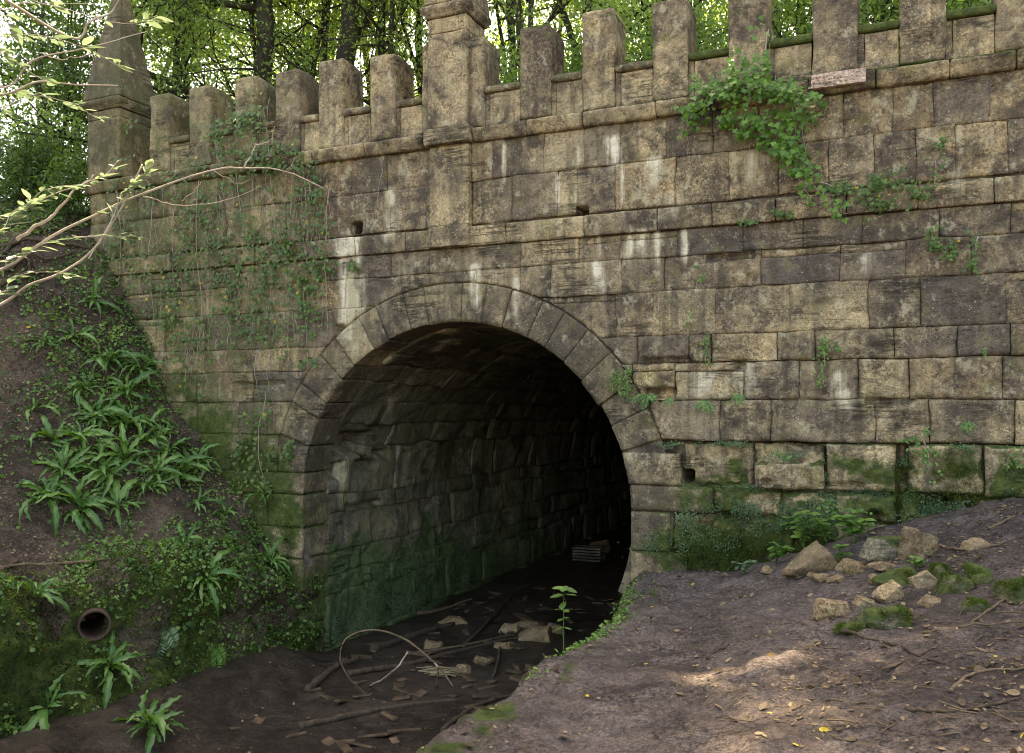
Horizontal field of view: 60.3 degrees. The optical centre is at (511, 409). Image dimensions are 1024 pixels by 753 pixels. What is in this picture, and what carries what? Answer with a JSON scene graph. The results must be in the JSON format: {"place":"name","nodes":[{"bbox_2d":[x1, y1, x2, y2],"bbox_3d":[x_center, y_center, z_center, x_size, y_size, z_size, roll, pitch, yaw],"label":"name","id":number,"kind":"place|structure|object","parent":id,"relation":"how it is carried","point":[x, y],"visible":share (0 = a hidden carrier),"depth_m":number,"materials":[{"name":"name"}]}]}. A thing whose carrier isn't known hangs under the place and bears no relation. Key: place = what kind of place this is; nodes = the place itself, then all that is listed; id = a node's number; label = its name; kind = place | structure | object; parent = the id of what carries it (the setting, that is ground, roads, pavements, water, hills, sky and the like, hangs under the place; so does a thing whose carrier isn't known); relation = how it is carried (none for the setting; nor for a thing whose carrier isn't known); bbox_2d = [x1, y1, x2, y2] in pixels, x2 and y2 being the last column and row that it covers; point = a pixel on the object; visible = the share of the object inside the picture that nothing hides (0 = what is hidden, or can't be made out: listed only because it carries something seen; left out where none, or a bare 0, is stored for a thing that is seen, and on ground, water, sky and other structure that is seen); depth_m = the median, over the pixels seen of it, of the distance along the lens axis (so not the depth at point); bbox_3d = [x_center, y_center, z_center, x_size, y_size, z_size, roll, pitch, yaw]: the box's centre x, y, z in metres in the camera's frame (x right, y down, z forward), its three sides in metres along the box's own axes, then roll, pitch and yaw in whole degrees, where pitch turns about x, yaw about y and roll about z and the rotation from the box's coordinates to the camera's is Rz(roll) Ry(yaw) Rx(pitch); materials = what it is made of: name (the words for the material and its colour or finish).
{"place":"outdoors","nodes":[
{"label":"outdoors","id":0,"kind":"place"},
{"bbox_2d":[0,199,320,738],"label":"earth bank","id":1,"kind":"structure","parent":0,"point":[21,538],"depth_m":10.22,"materials":[{"name":"soil"}]},
{"bbox_2d":[13,576,70,617],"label":"strap leaved fern","id":2,"kind":"object","parent":1,"relation":"on","point":[44,591],"visible":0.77,"depth_m":8.37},
{"bbox_2d":[0,217,88,286],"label":"exposed roots","id":3,"kind":"object","parent":1,"relation":"on","point":[13,241],"visible":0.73,"depth_m":11.86,"materials":[{"name":"brown wood"}]},
{"bbox_2d":[15,472,74,537],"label":"strap leaved fern","id":4,"kind":"object","parent":1,"relation":"on","point":[52,504],"visible":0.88,"depth_m":9.86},
{"bbox_2d":[19,673,93,732],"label":"strap leaved fern","id":5,"kind":"object","parent":1,"relation":"on","point":[40,718],"visible":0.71,"depth_m":8.01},
{"bbox_2d":[26,415,88,447],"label":"strap leaved fern","id":6,"kind":"object","parent":1,"relation":"on","point":[44,432],"visible":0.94,"depth_m":10.54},
{"bbox_2d":[27,144,90,226],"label":"bank bush","id":7,"kind":"object","parent":1,"relation":"on","point":[68,208],"visible":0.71,"depth_m":12.49,"materials":[{"name":"green plant"}]},
{"bbox_2d":[30,443,98,484],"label":"strap leaved fern","id":8,"kind":"object","parent":1,"relation":"on","point":[63,456],"visible":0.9,"depth_m":10.29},
{"bbox_2d":[34,468,118,536],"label":"strap leaved fern","id":9,"kind":"object","parent":1,"relation":"on","point":[72,495],"visible":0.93,"depth_m":9.98,"materials":[{"name":"plant"}]},
{"bbox_2d":[54,317,105,347],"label":"strap leaved fern","id":10,"kind":"object","parent":1,"relation":"on","point":[82,333],"visible":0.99,"depth_m":11.46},
{"bbox_2d":[49,419,117,451],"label":"strap leaved fern","id":11,"kind":"object","parent":1,"relation":"on","point":[87,432],"visible":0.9,"depth_m":10.58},
{"bbox_2d":[64,371,106,410],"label":"strap leaved fern","id":12,"kind":"object","parent":1,"relation":"on","point":[75,384],"visible":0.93,"depth_m":11.14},
{"bbox_2d":[77,607,111,640],"bbox_3d":[-4.351,2.134,9.106,0.310,0.341,1.059,0,0,-29],"label":"drain pipe","id":13,"kind":"object","parent":1,"relation":"in","point":[92,624],"visible":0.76,"depth_m":8.85,"materials":[{"name":"ceramic"}]},
{"bbox_2d":[64,391,129,428],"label":"strap leaved fern","id":14,"kind":"object","parent":1,"relation":"on","point":[89,408],"visible":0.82,"depth_m":11.02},
{"bbox_2d":[66,451,135,502],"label":"strap leaved fern","id":15,"kind":"object","parent":1,"relation":"on","point":[101,475],"visible":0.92,"depth_m":10.37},
{"bbox_2d":[77,275,124,316],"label":"strap leaved fern","id":16,"kind":"object","parent":1,"relation":"on","point":[96,282],"visible":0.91,"depth_m":11.84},
{"bbox_2d":[76,630,147,708],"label":"strap leaved fern","id":17,"kind":"object","parent":1,"relation":"on","point":[117,658],"visible":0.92,"depth_m":8.62,"materials":[{"name":"plant"}]},
{"bbox_2d":[77,477,149,530],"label":"strap leaved fern","id":18,"kind":"object","parent":1,"relation":"on","point":[116,493],"visible":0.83,"depth_m":10.37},
{"bbox_2d":[80,340,156,373],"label":"strap leaved fern","id":19,"kind":"object","parent":1,"relation":"on","point":[102,361],"visible":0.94,"depth_m":11.51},
{"bbox_2d":[86,421,158,468],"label":"strap leaved fern","id":20,"kind":"object","parent":1,"relation":"on","point":[124,443],"visible":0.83,"depth_m":10.78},
{"bbox_2d":[83,396,164,441],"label":"strap leaved fern","id":21,"kind":"object","parent":1,"relation":"on","point":[127,421],"visible":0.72,"depth_m":11.08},
{"bbox_2d":[103,370,164,403],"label":"strap leaved fern","id":22,"kind":"object","parent":1,"relation":"on","point":[140,378],"visible":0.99,"depth_m":11.47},
{"bbox_2d":[113,356,168,384],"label":"strap leaved fern","id":23,"kind":"object","parent":1,"relation":"on","point":[133,363],"visible":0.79,"depth_m":11.64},
{"bbox_2d":[132,454,187,481],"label":"strap leaved fern","id":24,"kind":"object","parent":1,"relation":"on","point":[161,467],"visible":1,"depth_m":10.79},
{"bbox_2d":[0,418,320,737],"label":"moss","id":25,"kind":"object","parent":1,"relation":"on","point":[28,594],"visible":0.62,"depth_m":9.17,"materials":[{"name":"plant"}]},
{"bbox_2d":[0,0,323,306],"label":"sapling","id":26,"kind":"object","parent":1,"relation":"on","point":[49,81],"visible":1,"depth_m":3.16,"materials":[{"name":"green plant"}]},
{"bbox_2d":[155,626,179,661],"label":"fern","id":27,"kind":"object","parent":1,"relation":"on","point":[167,637],"visible":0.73,"depth_m":9.25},
{"bbox_2d":[160,445,214,489],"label":"strap leaved fern","id":28,"kind":"object","parent":1,"relation":"on","point":[189,466],"visible":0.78,"depth_m":10.94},
{"bbox_2d":[188,443,225,478],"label":"strap leaved fern","id":29,"kind":"object","parent":1,"relation":"on","point":[205,447],"visible":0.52,"depth_m":11.34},
{"bbox_2d":[182,549,245,616],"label":"strap leaved fern","id":30,"kind":"object","parent":1,"relation":"on","point":[214,571],"visible":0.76,"depth_m":9.83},
{"bbox_2d":[258,536,291,577],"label":"strap leaved fern","id":31,"kind":"object","parent":1,"relation":"on","point":[270,550],"visible":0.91,"depth_m":10.85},
{"bbox_2d":[0,197,654,735],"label":"ground cover","id":32,"kind":"object","parent":1,"relation":"on","point":[220,515],"visible":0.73,"depth_m":10.57,"materials":[{"name":"green plant"}]},
{"bbox_2d":[0,521,630,752],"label":"channel bed","id":33,"kind":"object","parent":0,"point":[215,703],"visible":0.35,"depth_m":9.69,"materials":[{"name":"soil"}]},
{"bbox_2d":[106,688,190,752],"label":"strap leaved fern","id":34,"kind":"object","parent":33,"relation":"on","point":[158,718],"visible":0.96,"depth_m":8.21,"materials":[{"name":"plant"}]},
{"bbox_2d":[303,656,359,692],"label":"dead branch","id":35,"kind":"object","parent":33,"relation":"on","point":[318,680],"visible":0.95,"depth_m":10.24,"materials":[{"name":"brown wood"}]},
{"bbox_2d":[298,698,460,729],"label":"dead branch","id":36,"kind":"object","parent":33,"relation":"on","point":[334,718],"visible":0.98,"depth_m":9.02,"materials":[{"name":"brown wood"}]},
{"bbox_2d":[339,629,453,697],"bbox_3d":[-1.087,2.447,8.432,1.105,0.663,0.182,0,0,5],"label":"looping cane","id":37,"kind":"object","parent":33,"relation":"on","point":[425,654],"visible":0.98,"depth_m":8.45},
{"bbox_2d":[369,622,454,650],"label":"dead branch","id":38,"kind":"object","parent":33,"relation":"on","point":[389,643],"visible":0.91,"depth_m":11.94,"materials":[{"name":"brown wood"}]},
{"bbox_2d":[229,586,622,752],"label":"rubble","id":39,"kind":"object","parent":33,"relation":"on","point":[343,746],"visible":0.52,"depth_m":9.96,"materials":[{"name":"brown stone"}]},
{"bbox_2d":[346,636,519,675],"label":"dead branch","id":40,"kind":"object","parent":33,"relation":"on","point":[363,670],"visible":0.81,"depth_m":10.84,"materials":[{"name":"brown wood"}]},
{"bbox_2d":[416,666,461,677],"bbox_3d":[-0.848,3.075,10.386,0.604,0.125,0.360,0,0,7],"label":"straw bundle","id":41,"kind":"object","parent":33,"relation":"on","point":[432,671],"visible":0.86,"depth_m":10.34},
{"bbox_2d":[440,693,511,731],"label":"dead branch","id":42,"kind":"object","parent":33,"relation":"on","point":[451,722],"visible":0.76,"depth_m":9.04,"materials":[{"name":"brown wood"}]},
{"bbox_2d":[0,201,1023,752],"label":"leaf litter","id":43,"kind":"object","parent":33,"relation":"on","point":[960,701],"visible":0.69,"depth_m":5.92,"materials":[{"name":"plant"}]},
{"bbox_2d":[518,626,553,642],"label":"fallen stone","id":44,"kind":"object","parent":33,"relation":"on","point":[543,634],"visible":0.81,"depth_m":11.90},
{"bbox_2d":[80,0,1023,650],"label":"stone portal","id":45,"kind":"object","parent":33,"relation":"on","point":[536,242],"visible":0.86,"depth_m":9.56,"materials":[{"name":"stone"}]},
{"bbox_2d":[100,116,188,362],"bbox_3d":[-5.060,-1.996,11.903,1.826,4.042,0.250,0,0,24],"label":"ivy","id":46,"kind":"object","parent":45,"relation":"attached to","point":[141,255],"visible":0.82,"depth_m":11.89,"materials":[{"name":"green plant"}]},
{"bbox_2d":[190,89,302,218],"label":"ivy","id":47,"kind":"object","parent":45,"relation":"attached to","point":[242,119],"visible":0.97,"depth_m":11.13,"materials":[{"name":"green plant"}]},
{"bbox_2d":[147,117,382,401],"bbox_3d":[-3.231,-1.859,11.094,3.611,3.585,0.263,0,0,24],"label":"ivy","id":48,"kind":"object","parent":45,"relation":"attached to","point":[288,255],"visible":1,"depth_m":11.15,"materials":[{"name":"green plant"}]},
{"bbox_2d":[230,262,359,516],"bbox_3d":[-2.746,-0.214,10.917,1.966,3.136,0.193,0,0,24],"label":"ivy","id":49,"kind":"object","parent":45,"relation":"attached to","point":[301,367],"visible":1,"depth_m":11.11,"materials":[{"name":"green plant"}]},
{"bbox_2d":[331,491,527,644],"bbox_3d":[-1.067,2.335,14.500,0.173,1.553,6.539,0,0,24],"label":"tunnel moss","id":50,"kind":"object","parent":45,"relation":"attached to","point":[339,621],"visible":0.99,"depth_m":13.61,"materials":[{"name":"plant"}]},
{"bbox_2d":[180,401,1016,572],"bbox_3d":[0.092,1.149,9.736,10.287,2.633,0.168,0,0,24],"label":"wall foot moss","id":51,"kind":"object","parent":45,"relation":"attached to","point":[740,542],"depth_m":8.79,"materials":[{"name":"plant"}]},
{"bbox_2d":[605,364,636,400],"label":"creeping plant","id":52,"kind":"object","parent":45,"relation":"attached to","point":[619,376],"visible":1,"depth_m":9.23,"materials":[{"name":"green plant"}]},
{"bbox_2d":[674,15,851,223],"bbox_3d":[2.361,-2.799,8.471,1.687,2.107,0.575,0,0,24],"label":"bright ivy","id":53,"kind":"object","parent":45,"relation":"attached to","point":[775,90],"visible":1,"depth_m":8.53,"materials":[{"name":"green plant"}]},
{"bbox_2d":[618,434,1016,569],"bbox_3d":[2.899,1.012,8.488,3.937,1.588,0.177,0,0,24],"label":"wall moss","id":54,"kind":"object","parent":45,"relation":"attached to","point":[753,509],"depth_m":8.66,"materials":[{"name":"plant"}]},
{"bbox_2d":[812,335,840,387],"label":"creeping plant","id":55,"kind":"object","parent":45,"relation":"attached to","point":[824,344],"visible":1,"depth_m":8.43,"materials":[{"name":"green plant"}]},
{"bbox_2d":[685,265,986,371],"bbox_3d":[2.977,-0.921,8.380,2.720,1.092,0.226,0,0,24],"label":"creeping plant","id":56,"kind":"object","parent":45,"relation":"attached to","point":[706,342],"visible":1,"depth_m":8.89,"materials":[{"name":"green plant"}]},
{"bbox_2d":[736,136,947,226],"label":"ivy","id":57,"kind":"object","parent":45,"relation":"attached to","point":[877,184],"visible":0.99,"depth_m":8.23,"materials":[{"name":"green plant"}]},
{"bbox_2d":[777,424,1023,527],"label":"creeping plant","id":58,"kind":"object","parent":45,"relation":"attached to","point":[925,461],"visible":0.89,"depth_m":8.11,"materials":[{"name":"green plant"}]},
{"bbox_2d":[920,222,983,275],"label":"ivy","id":59,"kind":"object","parent":45,"relation":"attached to","point":[934,246],"visible":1,"depth_m":7.98,"materials":[{"name":"green plant"}]},
{"bbox_2d":[0,0,946,203],"label":"sky","id":60,"kind":"structure","parent":0,"point":[6,27],"materials":[{"name":"white"}]},
{"bbox_2d":[572,544,605,561],"bbox_3d":[1.589,2.952,18.154,0.603,0.303,0.404,0,0,24],"label":"ribbed slab","id":61,"kind":"object","parent":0,"point":[589,553],"depth_m":18.00,"materials":[{"name":"stone"}]},
{"bbox_2d":[415,496,1023,752],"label":"path","id":62,"kind":"structure","parent":0,"point":[659,720],"depth_m":5.13,"materials":[{"name":"soil"}]},
{"bbox_2d":[2,331,1023,752],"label":"twig litter","id":63,"kind":"object","parent":62,"relation":"on","point":[992,711],"visible":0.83,"depth_m":4.90,"materials":[{"name":"brown wood"}]},
{"bbox_2d":[779,510,816,548],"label":"wall foot plant","id":64,"kind":"object","parent":62,"relation":"on","point":[799,533],"depth_m":8.44,"materials":[{"name":"green plant"}]},
{"bbox_2d":[782,540,837,576],"bbox_3d":[2.664,1.343,7.827,0.499,0.348,0.277,0,0,-10],"label":"fallen stone","id":65,"kind":"object","parent":62,"relation":"on","point":[814,556],"visible":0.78,"depth_m":7.73,"materials":[{"name":"stone"}]},
{"bbox_2d":[802,509,837,543],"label":"wall foot plant","id":66,"kind":"object","parent":62,"relation":"on","point":[816,524],"depth_m":8.36,"materials":[{"name":"green plant"}]},
{"bbox_2d":[811,598,849,620],"bbox_3d":[2.330,1.449,6.361,0.306,0.162,0.174,0,0,6],"label":"fallen stone","id":67,"kind":"object","parent":62,"relation":"on","point":[824,608],"visible":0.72,"depth_m":6.31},
{"bbox_2d":[831,620,866,637],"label":"mossy stone","id":68,"kind":"object","parent":62,"relation":"on","point":[858,626],"visible":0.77,"depth_m":5.83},
{"bbox_2d":[834,558,867,574],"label":"fallen stone","id":69,"kind":"object","parent":62,"relation":"on","point":[847,566],"visible":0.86,"depth_m":7.46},
{"bbox_2d":[830,508,875,543],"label":"wall foot plant","id":70,"kind":"object","parent":62,"relation":"on","point":[851,529],"depth_m":8.03,"materials":[{"name":"green plant"}]},
{"bbox_2d":[858,535,900,561],"bbox_3d":[3.139,1.207,7.415,0.374,0.291,0.238,0,0,-4],"label":"fallen stone","id":71,"kind":"object","parent":62,"relation":"on","point":[882,549],"visible":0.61,"depth_m":7.36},
{"bbox_2d":[854,603,913,629],"bbox_3d":[2.468,1.400,5.817,0.404,0.264,0.310,0,0,-4],"label":"mossy stone","id":72,"kind":"object","parent":62,"relation":"on","point":[886,618],"visible":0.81,"depth_m":5.74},
{"bbox_2d":[871,580,903,603],"bbox_3d":[2.778,1.351,6.503,0.240,0.182,0.148,0,0,-17],"label":"fallen stone","id":73,"kind":"object","parent":62,"relation":"on","point":[890,591],"visible":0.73,"depth_m":6.45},
{"bbox_2d":[834,629,945,664],"bbox_3d":[2.280,1.428,5.340,0.077,0.127,1.171,0,0,-8],"label":"dead stick","id":74,"kind":"object","parent":62,"relation":"on","point":[885,642],"visible":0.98,"depth_m":5.38,"materials":[{"name":"brown wood"}]},
{"bbox_2d":[871,564,917,585],"bbox_3d":[3.000,1.300,6.814,0.450,0.196,0.344,0,0,-36],"label":"mossy stone","id":75,"kind":"object","parent":62,"relation":"on","point":[901,575],"visible":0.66,"depth_m":6.74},
{"bbox_2d":[896,526,939,559],"bbox_3d":[3.349,1.130,7.264,0.300,0.337,0.227,0,0,-18],"label":"fallen stone","id":76,"kind":"object","parent":62,"relation":"on","point":[917,542],"visible":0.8,"depth_m":7.18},
{"bbox_2d":[908,570,937,588],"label":"fallen stone","id":77,"kind":"object","parent":62,"relation":"on","point":[924,579],"visible":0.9,"depth_m":6.56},
{"bbox_2d":[933,570,973,594],"bbox_3d":[3.167,1.262,6.306,0.314,0.234,0.236,0,0,-28],"label":"mossy stone","id":78,"kind":"object","parent":62,"relation":"on","point":[953,584],"visible":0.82,"depth_m":6.24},
{"bbox_2d":[903,697,1016,713],"bbox_3d":[2.097,1.378,4.073,0.540,0.061,0.127,0,0,-1],"label":"dead stick","id":79,"kind":"object","parent":62,"relation":"on","point":[916,709],"visible":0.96,"depth_m":4.06,"materials":[{"name":"brown wood"}]},
{"bbox_2d":[959,595,994,611],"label":"mossy stone","id":80,"kind":"object","parent":62,"relation":"on","point":[971,603],"visible":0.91,"depth_m":5.74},
{"bbox_2d":[961,562,993,584],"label":"mossy stone","id":81,"kind":"object","parent":62,"relation":"on","point":[976,574],"visible":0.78,"depth_m":6.35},
{"bbox_2d":[990,575,1023,603],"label":"mossy stone","id":82,"kind":"object","parent":62,"relation":"on","point":[1010,590],"visible":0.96,"depth_m":5.85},
{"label":"terrain","id":83,"kind":"structure","parent":0,"visible":0},
{"bbox_2d":[0,104,85,211],"bbox_3d":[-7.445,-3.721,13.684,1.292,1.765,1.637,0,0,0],"label":"bank bush","id":84,"kind":"object","parent":83,"relation":"on","point":[23,183],"visible":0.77,"depth_m":13.36,"materials":[{"name":"green plant"}]},
{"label":"hill","id":85,"kind":"structure","parent":0,"visible":0},
{"bbox_2d":[0,0,144,211],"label":"evergreen shrub","id":86,"kind":"object","parent":85,"relation":"on","point":[69,75],"visible":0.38,"depth_m":14.64,"materials":[{"name":"green plant"}]},
{"bbox_2d":[0,0,146,210],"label":"evergreen shrub","id":87,"kind":"object","parent":85,"relation":"on","point":[51,20],"visible":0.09,"depth_m":16.63,"materials":[{"name":"green plant"}]},
{"bbox_2d":[0,0,166,204],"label":"evergreen shrub","id":88,"kind":"object","parent":85,"relation":"on","point":[94,30],"visible":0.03,"depth_m":18.59,"materials":[{"name":"green plant"}]},
{"bbox_2d":[0,0,318,182],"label":"broadleaf tree","id":89,"kind":"object","parent":85,"relation":"on","point":[175,38],"visible":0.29,"depth_m":16.61,"materials":[{"name":"green plant"}]},
{"bbox_2d":[2,0,333,125],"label":"broadleaf tree","id":90,"kind":"object","parent":85,"relation":"on","point":[230,41],"visible":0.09,"depth_m":18.13,"materials":[{"name":"green plant"}]},
{"bbox_2d":[0,0,369,182],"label":"broadleaf tree","id":91,"kind":"object","parent":85,"relation":"on","point":[60,133],"visible":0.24,"depth_m":15.73,"materials":[{"name":"green plant"}]},
{"bbox_2d":[1,0,368,146],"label":"broadleaf tree","id":92,"kind":"object","parent":85,"relation":"on","point":[213,66],"visible":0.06,"depth_m":21.37,"materials":[{"name":"green plant"}]},
{"bbox_2d":[0,0,406,126],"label":"broadleaf tree","id":93,"kind":"object","parent":85,"relation":"on","point":[347,22],"visible":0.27,"depth_m":16.55,"materials":[{"name":"green plant"}]},
{"bbox_2d":[59,0,426,105],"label":"broadleaf tree","id":94,"kind":"object","parent":85,"relation":"on","point":[331,4],"visible":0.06,"depth_m":21.10,"materials":[{"name":"green plant"}]},
{"bbox_2d":[132,0,427,125],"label":"broadleaf tree","id":95,"kind":"object","parent":85,"relation":"on","point":[324,25],"visible":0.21,"depth_m":16.99,"materials":[{"name":"green plant"}]},
{"bbox_2d":[140,0,562,105],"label":"broadleaf tree","id":96,"kind":"object","parent":85,"relation":"on","point":[392,28],"visible":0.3,"depth_m":15.52,"materials":[{"name":"green plant"}]},
{"bbox_2d":[232,0,580,97],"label":"broadleaf tree","id":97,"kind":"object","parent":85,"relation":"on","point":[411,52],"visible":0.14,"depth_m":18.46,"materials":[{"name":"green plant"}]},
{"bbox_2d":[373,0,634,81],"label":"broadleaf tree","id":98,"kind":"object","parent":85,"relation":"on","point":[512,39],"visible":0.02,"depth_m":16.96,"materials":[{"name":"green plant"}]},
{"bbox_2d":[238,0,789,97],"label":"broadleaf tree","id":99,"kind":"object","parent":85,"relation":"on","point":[512,21],"visible":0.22,"depth_m":15.55,"materials":[{"name":"green plant"}]},
{"bbox_2d":[492,12,577,83],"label":"bush","id":100,"kind":"object","parent":85,"relation":"on","point":[512,76],"visible":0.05,"depth_m":11.90,"materials":[{"name":"green plant"}]},
{"bbox_2d":[557,0,648,72],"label":"bush","id":101,"kind":"object","parent":85,"relation":"on","point":[573,66],"visible":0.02,"depth_m":11.66,"materials":[{"name":"green plant"}]},
{"bbox_2d":[491,0,796,52],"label":"broadleaf tree","id":102,"kind":"object","parent":85,"relation":"on","point":[621,3],"visible":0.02,"depth_m":17.96,"materials":[{"name":"green plant"}]},
{"bbox_2d":[558,0,787,63],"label":"bush","id":103,"kind":"object","parent":85,"relation":"on","point":[701,37],"visible":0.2,"depth_m":10.54,"materials":[{"name":"green plant"}]},
{"bbox_2d":[489,0,872,64],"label":"broadleaf tree","id":104,"kind":"object","parent":85,"relation":"on","point":[567,21],"visible":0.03,"depth_m":16.52,"materials":[{"name":"green plant"}]},
{"bbox_2d":[508,0,989,73],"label":"broadleaf tree","id":105,"kind":"object","parent":85,"relation":"on","point":[719,27],"visible":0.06,"depth_m":15.30,"materials":[{"name":"green plant"}]},
{"bbox_2d":[711,0,889,47],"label":"bush","id":106,"kind":"object","parent":85,"relation":"on","point":[788,5],"visible":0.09,"depth_m":10.62,"materials":[{"name":"green plant"}]},
{"bbox_2d":[779,0,963,61],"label":"bush","id":107,"kind":"object","parent":85,"relation":"on","point":[886,13],"visible":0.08,"depth_m":9.86,"materials":[{"name":"green plant"}]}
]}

